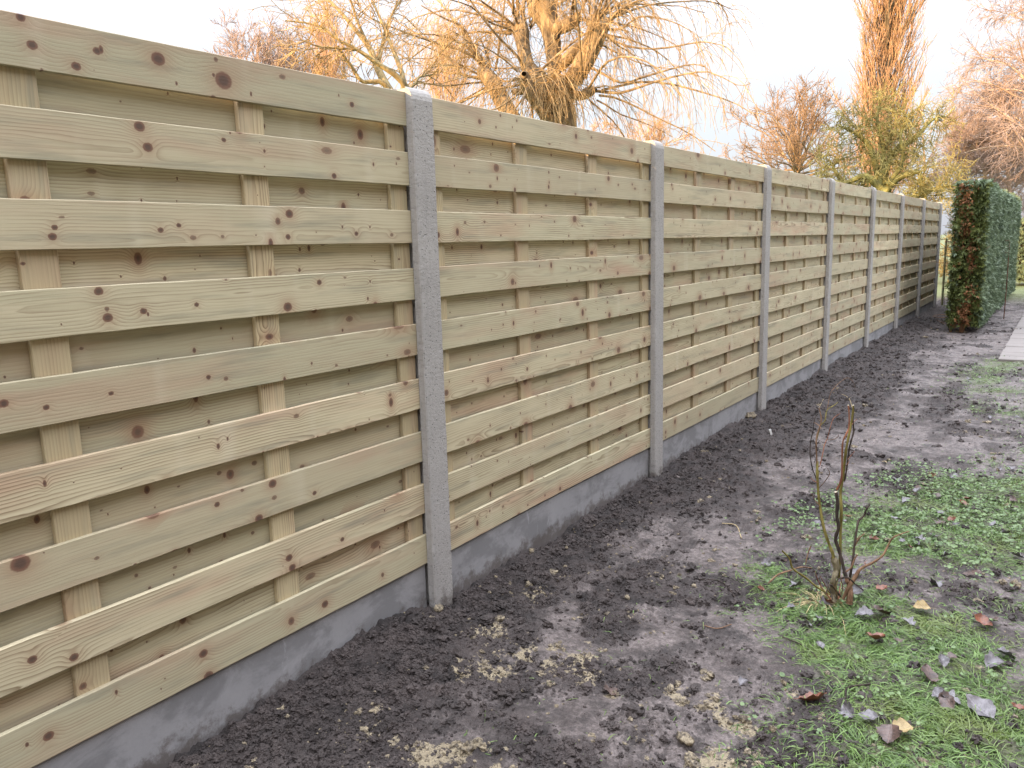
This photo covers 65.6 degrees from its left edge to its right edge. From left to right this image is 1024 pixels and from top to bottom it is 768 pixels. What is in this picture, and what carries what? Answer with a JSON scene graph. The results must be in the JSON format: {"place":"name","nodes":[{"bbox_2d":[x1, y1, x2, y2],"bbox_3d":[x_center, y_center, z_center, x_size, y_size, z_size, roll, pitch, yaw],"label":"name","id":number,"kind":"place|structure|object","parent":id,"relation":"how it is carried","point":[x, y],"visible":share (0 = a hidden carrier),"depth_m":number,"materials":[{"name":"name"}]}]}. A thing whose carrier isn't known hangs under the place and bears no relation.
{"place":"outdoors","nodes":[
{"label":"outdoors","id":0,"kind":"place"},
{"bbox_2d":[0,0,1023,234],"label":"sky","id":1,"kind":"structure","parent":0,"point":[799,37],"materials":[{"name":"white"}]},
{"bbox_2d":[167,235,1023,767],"bbox_3d":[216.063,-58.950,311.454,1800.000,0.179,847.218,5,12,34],"label":"ground","id":2,"kind":"structure","parent":0,"point":[573,719],"depth_m":3.28,"materials":[{"name":"soil"}]},
{"bbox_2d":[32,564,426,767],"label":"base plate","id":3,"kind":"object","parent":2,"relation":"on","point":[161,734],"visible":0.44,"depth_m":2.45,"materials":[{"name":"concrete"}]},
{"bbox_2d":[0,10,426,767],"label":"wooden fence","id":4,"kind":"object","parent":3,"relation":"on","point":[210,440],"visible":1,"depth_m":2.24,"materials":[{"name":"brown wood"}]},
{"bbox_2d":[203,5,302,70],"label":"birch tree","id":5,"kind":"object","parent":2,"relation":"on","point":[244,53],"visible":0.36,"depth_m":43.65,"materials":[{"name":"brown plant"}]},
{"bbox_2d":[247,8,326,73],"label":"birch tree","id":6,"kind":"object","parent":2,"relation":"on","point":[290,34],"visible":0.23,"depth_m":45.61,"materials":[{"name":"orange plant"}]},
{"bbox_2d":[300,0,359,79],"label":"poplar tree","id":7,"kind":"object","parent":2,"relation":"on","point":[323,53],"visible":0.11,"depth_m":39.39,"materials":[{"name":"plant"}]},
{"bbox_2d":[242,0,476,102],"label":"lichened tree","id":8,"kind":"object","parent":2,"relation":"on","point":[374,58],"visible":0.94,"depth_m":12.78,"materials":[{"name":"brown plant"}]},
{"bbox_2d":[393,86,452,608],"bbox_3d":[-0.348,0.024,3.124,0.125,2.252,0.118,5,12,34],"label":"fence post","id":9,"kind":"object","parent":2,"relation":"on","point":[421,199],"visible":0.66,"depth_m":3.04,"materials":[{"name":"concrete"}]},
{"bbox_2d":[433,604,443,611],"bbox_3d":[-0.291,0.891,3.156,0.037,0.036,0.064,22,5,19],"label":"clay lump","id":10,"kind":"object","parent":2,"relation":"on","point":[438,607],"visible":1,"depth_m":3.14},
{"bbox_2d":[414,5,475,104],"bbox_3d":[-2.959,-11.008,36.196,2.995,12.175,3.117,-8,12,-31],"label":"poplar tree","id":11,"kind":"object","parent":2,"relation":"on","point":[442,89],"visible":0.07,"depth_m":35.63,"materials":[{"name":"plant"}]},
{"bbox_2d":[495,615,504,621],"bbox_3d":[-0.047,0.897,3.034,0.045,0.021,0.030,-24,6,11],"label":"clay lump","id":12,"kind":"object","parent":2,"relation":"on","point":[500,618],"visible":1,"depth_m":3.02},
{"bbox_2d":[451,448,647,592],"bbox_3d":[0.267,0.757,4.127,0.038,0.431,1.972,5,12,34],"label":"base plate","id":13,"kind":"object","parent":2,"relation":"on","point":[542,524],"visible":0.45,"depth_m":3.91,"materials":[{"name":"concrete"}]},
{"bbox_2d":[431,97,650,549],"bbox_3d":[0.242,-0.345,3.931,0.053,1.802,2.004,5,12,34],"label":"wooden fence","id":14,"kind":"object","parent":13,"relation":"on","point":[544,232],"visible":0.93,"depth_m":3.72,"materials":[{"name":"brown wood"}]},
{"bbox_2d":[348,0,795,160],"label":"willow tree","id":15,"kind":"object","parent":2,"relation":"on","point":[552,95],"visible":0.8,"depth_m":15.64,"materials":[{"name":"brown plant"}]},
{"bbox_2d":[168,315,1023,767],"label":"soil clods","id":16,"kind":"object","parent":2,"relation":"on","point":[278,741],"visible":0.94,"depth_m":2.72,"materials":[{"name":"soil"}]},
{"bbox_2d":[582,116,618,135],"bbox_3d":[3.099,-6.547,28.193,1.739,5.845,2.164,1,10,15],"label":"bushy tree","id":17,"kind":"object","parent":2,"relation":"on","point":[594,126],"visible":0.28,"depth_m":27.67,"materials":[{"name":"plant"}]},
{"bbox_2d":[192,317,1021,767],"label":"clay crumbs","id":18,"kind":"object","parent":2,"relation":"on","point":[466,747],"visible":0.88,"depth_m":2.50,"materials":[{"name":"soil"}]},
{"bbox_2d":[604,682,617,694],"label":"fallen leaf","id":19,"kind":"object","parent":2,"relation":"on","point":[608,689],"visible":1,"depth_m":2.55,"materials":[{"name":"plant"}]},
{"bbox_2d":[643,140,663,476],"bbox_3d":[0.836,-0.304,4.815,0.125,2.252,0.118,5,12,34],"label":"fence post","id":20,"kind":"object","parent":2,"relation":"on","point":[655,347],"visible":0.42,"depth_m":4.74,"materials":[{"name":"concrete"}]},
{"bbox_2d":[617,104,692,149],"bbox_3d":[5.025,-7.271,30.177,4.064,6.484,2.891,5,12,34],"label":"bushy tree","id":21,"kind":"object","parent":2,"relation":"on","point":[659,134],"visible":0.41,"depth_m":29.51,"materials":[{"name":"plant"}]},
{"bbox_2d":[666,683,673,693],"bbox_3d":[0.509,0.979,2.554,0.026,0.019,0.041,-27,22,29],"label":"clay lump","id":22,"kind":"object","parent":2,"relation":"on","point":[670,687],"visible":1,"depth_m":2.55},
{"bbox_2d":[676,731,694,745],"bbox_3d":[0.496,1.018,2.276,0.055,0.036,0.056,1,10,15],"label":"clay lump","id":23,"kind":"object","parent":2,"relation":"on","point":[685,738],"visible":1,"depth_m":2.27,"materials":[{"name":"soil"}]},
{"bbox_2d":[684,751,699,761],"bbox_3d":[0.504,1.047,2.223,0.048,0.028,0.031,32,40,29],"label":"clay lump","id":24,"kind":"object","parent":2,"relation":"on","point":[691,755],"visible":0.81,"depth_m":2.22,"materials":[{"name":"soil"}]},
{"bbox_2d":[700,668,706,673],"bbox_3d":[0.645,0.970,2.676,0.040,0.023,0.026,-5,11,-20],"label":"clay lump","id":25,"kind":"object","parent":2,"relation":"on","point":[703,671],"visible":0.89,"depth_m":2.67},
{"bbox_2d":[663,392,756,467],"bbox_3d":[1.453,0.429,5.817,0.038,0.431,1.972,5,12,34],"label":"base plate","id":26,"kind":"object","parent":2,"relation":"on","point":[676,446],"visible":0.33,"depth_m":5.63,"materials":[{"name":"concrete"}]},
{"bbox_2d":[663,146,763,439],"bbox_3d":[1.428,-0.671,5.621,0.052,1.802,2.004,5,12,34],"label":"wooden fence","id":27,"kind":"object","parent":26,"relation":"on","point":[713,222],"visible":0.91,"depth_m":5.51,"materials":[{"name":"brown wood"}]},
{"bbox_2d":[707,671,714,678],"bbox_3d":[0.660,0.968,2.638,0.029,0.030,0.040,1,10,13],"label":"clay lump","id":28,"kind":"object","parent":2,"relation":"on","point":[711,674],"visible":0.96,"depth_m":2.63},
{"bbox_2d":[699,579,734,596],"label":"loose twig","id":29,"kind":"object","parent":2,"relation":"on","point":[719,581],"visible":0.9,"depth_m":3.39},
{"bbox_2d":[704,624,731,628],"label":"loose twig","id":30,"kind":"object","parent":2,"relation":"on","point":[718,628],"visible":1,"depth_m":2.98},
{"bbox_2d":[463,356,1023,767],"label":"grass","id":31,"kind":"structure","parent":2,"relation":"on","point":[908,703],"depth_m":2.74,"materials":[{"name":"plant"}]},
{"bbox_2d":[786,581,803,587],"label":"fallen leaf","id":32,"kind":"object","parent":31,"relation":"on","point":[795,583],"visible":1,"depth_m":3.28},
{"bbox_2d":[816,641,824,647],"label":"fallen leaf","id":33,"kind":"object","parent":31,"relation":"on","point":[820,644],"visible":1,"depth_m":2.79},
{"bbox_2d":[819,595,831,606],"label":"fallen leaf","id":34,"kind":"object","parent":31,"relation":"on","point":[824,600],"visible":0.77,"depth_m":3.12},
{"bbox_2d":[838,702,854,718],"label":"fallen leaf","id":35,"kind":"object","parent":31,"relation":"on","point":[847,708],"visible":0.98,"depth_m":2.36,"materials":[{"name":"plant"}]},
{"bbox_2d":[858,709,878,719],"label":"fallen leaf","id":36,"kind":"object","parent":31,"relation":"on","point":[871,714],"visible":1,"depth_m":2.33,"materials":[{"name":"plant"}]},
{"bbox_2d":[869,534,878,539],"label":"fallen leaf","id":37,"kind":"object","parent":31,"relation":"on","point":[873,537],"visible":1,"depth_m":3.70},
{"bbox_2d":[865,632,884,639],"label":"fallen leaf","id":38,"kind":"object","parent":31,"relation":"on","point":[876,635],"visible":1,"depth_m":2.79,"materials":[{"name":"plant"}]},
{"bbox_2d":[871,605,890,614],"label":"fallen leaf","id":39,"kind":"object","parent":31,"relation":"on","point":[878,608],"visible":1,"depth_m":2.97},
{"bbox_2d":[892,717,919,731],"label":"fallen leaf","id":40,"kind":"object","parent":31,"relation":"on","point":[903,724],"visible":0.64,"depth_m":2.27,"materials":[{"name":"plant"}]},
{"bbox_2d":[902,617,917,627],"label":"fallen leaf","id":41,"kind":"object","parent":31,"relation":"on","point":[910,621],"visible":1,"depth_m":2.92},
{"bbox_2d":[913,534,925,540],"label":"fallen leaf","id":42,"kind":"object","parent":31,"relation":"on","point":[921,537],"visible":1,"depth_m":3.66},
{"bbox_2d":[921,664,940,683],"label":"fallen leaf","id":43,"kind":"object","parent":31,"relation":"on","point":[928,671],"visible":1,"depth_m":2.54,"materials":[{"name":"plant"}]},
{"bbox_2d":[932,686,947,696],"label":"fallen leaf","id":44,"kind":"object","parent":31,"relation":"on","point":[938,690],"visible":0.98,"depth_m":2.43,"materials":[{"name":"plant"}]},
{"bbox_2d":[938,654,949,666],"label":"fallen leaf","id":45,"kind":"object","parent":31,"relation":"on","point":[944,660],"visible":1,"depth_m":2.62,"materials":[{"name":"plant"}]},
{"bbox_2d":[935,690,953,697],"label":"fallen leaf","id":46,"kind":"object","parent":31,"relation":"on","point":[945,693],"visible":0.58,"depth_m":2.41,"materials":[{"name":"plant"}]},
{"bbox_2d":[937,551,953,557],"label":"fallen leaf","id":47,"kind":"object","parent":31,"relation":"on","point":[946,553],"visible":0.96,"depth_m":3.47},
{"bbox_2d":[938,696,954,709],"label":"fallen leaf","id":48,"kind":"object","parent":31,"relation":"on","point":[947,702],"visible":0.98,"depth_m":2.36,"materials":[{"name":"plant"}]},
{"bbox_2d":[936,689,960,703],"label":"fallen leaf","id":49,"kind":"object","parent":31,"relation":"on","point":[952,693],"visible":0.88,"depth_m":2.40,"materials":[{"name":"plant"}]},
{"bbox_2d":[946,652,957,657],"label":"fallen leaf","id":50,"kind":"object","parent":31,"relation":"on","point":[950,655],"visible":1,"depth_m":2.65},
{"bbox_2d":[949,472,957,477],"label":"fallen leaf","id":51,"kind":"object","parent":31,"relation":"on","point":[952,473],"visible":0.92,"depth_m":4.68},
{"bbox_2d":[966,694,1000,724],"bbox_3d":[1.385,0.956,2.334,0.078,0.022,0.120,-15,32,-19],"label":"fallen leaf","id":52,"kind":"object","parent":31,"relation":"on","point":[987,707],"visible":1,"depth_m":2.35,"materials":[{"name":"plant"}]},
{"bbox_2d":[984,650,1005,667],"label":"fallen leaf","id":53,"kind":"object","parent":31,"relation":"on","point":[990,658],"visible":0.98,"depth_m":2.63,"materials":[{"name":"plant"}]},
{"bbox_2d":[1006,495,1016,500],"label":"fallen leaf","id":54,"kind":"object","parent":31,"relation":"on","point":[1012,498],"visible":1,"depth_m":4.33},
{"bbox_2d":[1011,702,1023,708],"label":"fallen leaf","id":55,"kind":"object","parent":31,"relation":"on","point":[1018,706],"visible":1,"depth_m":2.37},
{"bbox_2d":[738,676,748,685],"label":"fallen leaf","id":56,"kind":"object","parent":2,"relation":"on","point":[741,681],"visible":1,"depth_m":2.57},
{"bbox_2d":[745,412,756,417],"bbox_3d":[1.914,0.255,6.385,0.108,0.066,0.080,-4,23,8],"label":"clay lump","id":57,"kind":"object","parent":2,"relation":"on","point":[751,414],"visible":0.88,"depth_m":6.36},
{"bbox_2d":[756,164,771,410],"bbox_3d":[2.021,-0.632,6.506,0.125,2.252,0.118,5,12,34],"label":"fence post","id":58,"kind":"object","parent":2,"relation":"on","point":[763,298],"visible":0.54,"depth_m":6.43,"materials":[{"name":"concrete"}]},
{"bbox_2d":[759,558,771,565],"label":"fallen leaf","id":59,"kind":"object","parent":2,"relation":"on","point":[766,560],"visible":0.87,"depth_m":3.56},
{"bbox_2d":[766,359,820,402],"bbox_3d":[2.639,0.101,7.507,0.038,0.431,1.972,5,12,34],"label":"base plate","id":60,"kind":"object","parent":2,"relation":"on","point":[778,388],"visible":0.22,"depth_m":7.38,"materials":[{"name":"concrete"}]},
{"bbox_2d":[767,168,829,385],"bbox_3d":[2.614,-1.001,7.311,0.053,1.804,2.004,5,12,34],"label":"wooden fence","id":61,"kind":"object","parent":60,"relation":"on","point":[798,232],"visible":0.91,"depth_m":7.26,"materials":[{"name":"brown wood"}]},
{"bbox_2d":[782,636,817,658],"bbox_3d":[1.021,0.923,2.797,0.030,0.016,0.187,-5,10,-18],"label":"loose twig","id":62,"kind":"object","parent":2,"relation":"on","point":[800,644],"visible":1,"depth_m":2.83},
{"bbox_2d":[717,68,893,179],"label":"oak tree","id":63,"kind":"object","parent":2,"relation":"on","point":[799,140],"visible":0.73,"depth_m":58.16,"materials":[{"name":"brown plant"}]},
{"bbox_2d":[790,691,826,700],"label":"fallen leaf","id":64,"kind":"object","parent":2,"relation":"on","point":[810,696],"visible":1,"depth_m":2.44,"materials":[{"name":"plant"}]},
{"bbox_2d":[776,586,864,634],"bbox_3d":[1.211,0.888,3.127,0.422,0.200,0.432,5,12,34],"label":"straw tuft","id":65,"kind":"object","parent":2,"relation":"on","point":[803,602],"visible":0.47,"depth_m":3.15,"materials":[{"name":"plant"}]},
{"bbox_2d":[820,178,835,370],"bbox_3d":[3.210,-0.960,8.194,0.125,2.252,0.118,5,12,34],"label":"fence post","id":66,"kind":"object","parent":2,"relation":"on","point":[828,277],"visible":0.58,"depth_m":8.11,"materials":[{"name":"concrete"}]},
{"bbox_2d":[768,378,908,606],"bbox_3d":[1.226,0.460,3.047,0.467,0.907,0.321,-5,11,-19],"label":"pruned shrub","id":67,"kind":"object","parent":2,"relation":"on","point":[834,593],"visible":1,"depth_m":3.08,"materials":[{"name":"plant"}]},
{"bbox_2d":[828,337,862,365],"bbox_3d":[3.825,-0.227,9.197,0.038,0.431,1.972,5,12,34],"label":"base plate","id":68,"kind":"object","parent":2,"relation":"on","point":[850,348],"visible":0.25,"depth_m":9.22,"materials":[{"name":"concrete"}]},
{"bbox_2d":[828,181,871,354],"bbox_3d":[3.800,-1.328,9.001,0.052,1.802,2.004,5,12,34],"label":"wooden fence","id":69,"kind":"object","parent":68,"relation":"on","point":[852,214],"visible":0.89,"depth_m":9.01,"materials":[{"name":"brown wood"}]},
{"bbox_2d":[830,683,870,707],"bbox_3d":[1.042,0.970,2.486,0.218,0.012,0.040,-8,12,-33],"label":"loose twig","id":70,"kind":"object","parent":2,"relation":"on","point":[846,688],"visible":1,"depth_m":2.52,"materials":[{"name":"wood"}]},
{"bbox_2d":[852,583,864,593],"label":"fallen leaf","id":71,"kind":"object","parent":2,"relation":"on","point":[858,590],"visible":0.69,"depth_m":3.17,"materials":[{"name":"plant"}]},
{"bbox_2d":[855,605,879,614],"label":"fallen leaf","id":72,"kind":"object","parent":2,"relation":"on","point":[864,610],"visible":1,"depth_m":2.97,"materials":[{"name":"plant"}]},
{"bbox_2d":[863,187,876,346],"bbox_3d":[4.399,-1.288,9.882,0.125,2.252,0.118,6,12,34],"label":"fence post","id":73,"kind":"object","parent":2,"relation":"on","point":[867,304],"visible":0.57,"depth_m":9.80,"materials":[{"name":"concrete"}]},
{"bbox_2d":[724,355,1023,767],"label":"clover","id":74,"kind":"object","parent":2,"relation":"on","point":[876,688],"visible":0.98,"depth_m":3.91,"materials":[{"name":"plant"}]},
{"bbox_2d":[869,322,892,340],"bbox_3d":[5.012,-0.555,10.887,0.038,0.431,1.972,5,12,34],"label":"base plate","id":75,"kind":"object","parent":2,"relation":"on","point":[877,333],"visible":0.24,"depth_m":10.88,"materials":[{"name":"concrete"}]},
{"bbox_2d":[869,190,900,333],"bbox_3d":[4.987,-1.656,10.691,0.053,1.800,2.004,5,12,34],"label":"wooden fence","id":76,"kind":"object","parent":75,"relation":"on","point":[885,258],"visible":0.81,"depth_m":10.75,"materials":[{"name":"brown wood"}]},
{"bbox_2d":[876,584,886,589],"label":"fallen leaf","id":77,"kind":"object","parent":2,"relation":"on","point":[880,587],"visible":1,"depth_m":3.21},
{"bbox_2d":[823,0,941,193],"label":"poplar tree","id":78,"kind":"object","parent":2,"relation":"on","point":[887,41],"visible":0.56,"depth_m":48.07,"materials":[{"name":"brown plant"}]},
{"bbox_2d":[876,719,901,743],"bbox_3d":[1.062,0.971,2.234,0.073,0.020,0.096,-5,22,36],"label":"fallen leaf","id":79,"kind":"object","parent":2,"relation":"on","point":[889,733],"visible":1,"depth_m":2.23,"materials":[{"name":"plant"}]},
{"bbox_2d":[807,77,984,213],"bbox_3d":[11.315,-6.165,23.964,4.905,6.132,4.228,0,10,10],"label":"mossy tree","id":80,"kind":"object","parent":2,"relation":"on","point":[880,180],"visible":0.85,"depth_m":23.88,"materials":[{"name":"green plant"}]},
{"bbox_2d":[893,194,904,327],"bbox_3d":[5.583,-1.616,11.573,0.125,2.252,0.118,5,12,34],"label":"fence post","id":81,"kind":"object","parent":2,"relation":"on","point":[898,264],"visible":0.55,"depth_m":11.48,"materials":[{"name":"concrete"}]},
{"bbox_2d":[898,310,914,324],"bbox_3d":[6.198,-0.883,12.577,0.038,0.431,1.972,5,12,34],"label":"base plate","id":82,"kind":"object","parent":2,"relation":"on","point":[903,319],"visible":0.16,"depth_m":12.54,"materials":[{"name":"concrete"}]},
{"bbox_2d":[898,196,922,318],"bbox_3d":[6.173,-1.984,12.381,0.053,1.802,2.004,5,12,34],"label":"wooden fence","id":83,"kind":"object","parent":82,"relation":"on","point":[910,253],"visible":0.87,"depth_m":12.47,"materials":[{"name":"brown wood"}]},
{"bbox_2d":[915,198,925,315],"bbox_3d":[6.768,-1.944,13.264,0.125,2.252,0.118,5,12,34],"label":"fence post","id":84,"kind":"object","parent":2,"relation":"on","point":[920,259],"visible":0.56,"depth_m":13.18,"materials":[{"name":"concrete"}]},
{"bbox_2d":[912,599,930,608],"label":"fallen leaf","id":85,"kind":"object","parent":2,"relation":"on","point":[922,604],"visible":1,"depth_m":3.05,"materials":[{"name":"plant"}]},
{"bbox_2d":[894,130,948,200],"bbox_3d":[16.668,-7.733,33.010,2.887,5.811,2.354,5,12,34],"label":"alder tree","id":86,"kind":"object","parent":2,"relation":"on","point":[926,164],"visible":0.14,"depth_m":32.56,"materials":[{"name":"yellow plant"}]},
{"bbox_2d":[919,301,932,313],"bbox_3d":[7.384,-1.211,14.267,0.038,0.431,1.972,5,12,34],"label":"base plate","id":87,"kind":"object","parent":2,"relation":"on","point":[925,307],"visible":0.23,"depth_m":14.31,"materials":[{"name":"concrete"}]},
{"bbox_2d":[920,200,939,306],"bbox_3d":[7.359,-2.313,14.071,0.053,1.802,2.004,5,12,34],"label":"wooden fence","id":88,"kind":"object","parent":87,"relation":"on","point":[929,250],"visible":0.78,"depth_m":14.18,"materials":[{"name":"brown wood"}]},
{"bbox_2d":[930,577,941,586],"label":"fallen leaf","id":89,"kind":"object","parent":2,"relation":"on","point":[939,583],"visible":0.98,"depth_m":3.26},
{"bbox_2d":[933,202,942,306],"bbox_3d":[7.955,-2.272,14.954,0.125,2.252,0.118,5,12,34],"label":"fence post","id":90,"kind":"object","parent":2,"relation":"on","point":[937,255],"visible":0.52,"depth_m":14.86,"materials":[{"name":"concrete"}]},
{"bbox_2d":[938,232,951,281],"bbox_3d":[12.631,-3.705,22.785,1.278,1.627,1.240,5,12,34],"label":"undergrowth bush","id":91,"kind":"object","parent":2,"relation":"on","point":[941,266],"visible":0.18,"depth_m":22.90,"materials":[{"name":"plant"}]},
{"bbox_2d":[940,206,953,253],"bbox_3d":[16.460,-5.624,28.903,1.680,3.090,1.856,-2,10,-5],"label":"undergrowth bush","id":92,"kind":"object","parent":2,"relation":"on","point":[950,227],"visible":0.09,"depth_m":29.21,"materials":[{"name":"plant"}]},
{"bbox_2d":[947,515,955,520],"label":"fallen leaf","id":93,"kind":"object","parent":2,"relation":"on","point":[951,518],"visible":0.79,"depth_m":4.02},
{"bbox_2d":[930,106,990,194],"bbox_3d":[17.764,-7.766,31.461,2.633,6.356,2.287,5,12,34],"label":"birch tree","id":94,"kind":"object","parent":2,"relation":"on","point":[954,117],"visible":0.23,"depth_m":31.16,"materials":[{"name":"brown plant"}]},
{"bbox_2d":[917,0,1023,186],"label":"birch tree","id":95,"kind":"object","parent":2,"relation":"on","point":[1006,114],"visible":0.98,"depth_m":27.37,"materials":[{"name":"brown plant"}]},
{"bbox_2d":[962,568,986,575],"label":"fallen leaf","id":96,"kind":"object","parent":2,"relation":"on","point":[970,572],"visible":0.95,"depth_m":3.35,"materials":[{"name":"plant"}]},
{"bbox_2d":[941,238,1009,304],"bbox_3d":[8.677,-1.969,14.921,1.051,1.530,0.047,5,12,34],"label":"wire fence","id":97,"kind":"object","parent":2,"relation":"on","point":[946,253],"visible":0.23,"depth_m":15.16,"materials":[{"name":"metal"}]},
{"bbox_2d":[931,178,1022,332],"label":"conifer hedge","id":98,"kind":"object","parent":2,"relation":"on","point":[987,219],"visible":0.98,"depth_m":11.45,"materials":[{"name":"green plant"}]},
{"bbox_2d":[938,112,1022,191],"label":"birch tree","id":99,"kind":"object","parent":2,"relation":"on","point":[963,145],"visible":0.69,"depth_m":28.92,"materials":[{"name":"brown plant"}]},
{"bbox_2d":[970,610,992,625],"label":"fallen leaf","id":100,"kind":"object","parent":2,"relation":"on","point":[982,619],"visible":1,"depth_m":2.92,"materials":[{"name":"plant"}]},
{"bbox_2d":[959,65,1023,198],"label":"birch tree","id":101,"kind":"object","parent":2,"relation":"on","point":[1011,172],"visible":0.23,"depth_m":29.84,"materials":[{"name":"brown plant"}]},
{"bbox_2d":[985,520,1000,526],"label":"fallen leaf","id":102,"kind":"object","parent":2,"relation":"on","point":[992,523],"visible":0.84,"depth_m":3.95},
{"bbox_2d":[988,616,998,620],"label":"fallen leaf","id":103,"kind":"object","parent":2,"relation":"on","point":[995,617],"visible":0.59,"depth_m":2.94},
{"bbox_2d":[992,646,1014,659],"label":"fallen leaf","id":104,"kind":"object","parent":2,"relation":"on","point":[1003,650],"visible":1,"depth_m":2.67,"materials":[{"name":"plant"}]},
{"bbox_2d":[1003,257,1008,318],"bbox_3d":[8.118,-1.493,13.063,0.016,1.164,0.019,-9,13,-38],"label":"iron stake","id":105,"kind":"object","parent":2,"relation":"on","point":[1006,288],"visible":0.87,"depth_m":13.04,"materials":[{"name":"metal"}]},
{"bbox_2d":[990,107,1023,216],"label":"birch tree","id":106,"kind":"object","parent":2,"relation":"on","point":[1022,199],"visible":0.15,"depth_m":31.99,"materials":[{"name":"brown plant"}]},
{"bbox_2d":[1009,552,1023,557],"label":"fallen leaf","id":107,"kind":"object","parent":2,"relation":"on","point":[1018,554],"visible":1,"depth_m":3.53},
{"bbox_2d":[1016,217,1023,283],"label":"conifer hedge","id":108,"kind":"object","parent":2,"relation":"on","point":[1020,268],"visible":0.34,"depth_m":20.95,"materials":[{"name":"plant"}]},
{"bbox_2d":[998,313,1023,361],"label":"path","id":109,"kind":"structure","parent":0,"point":[1014,348],"depth_m":9.79,"materials":[{"name":"concrete"}]}
]}

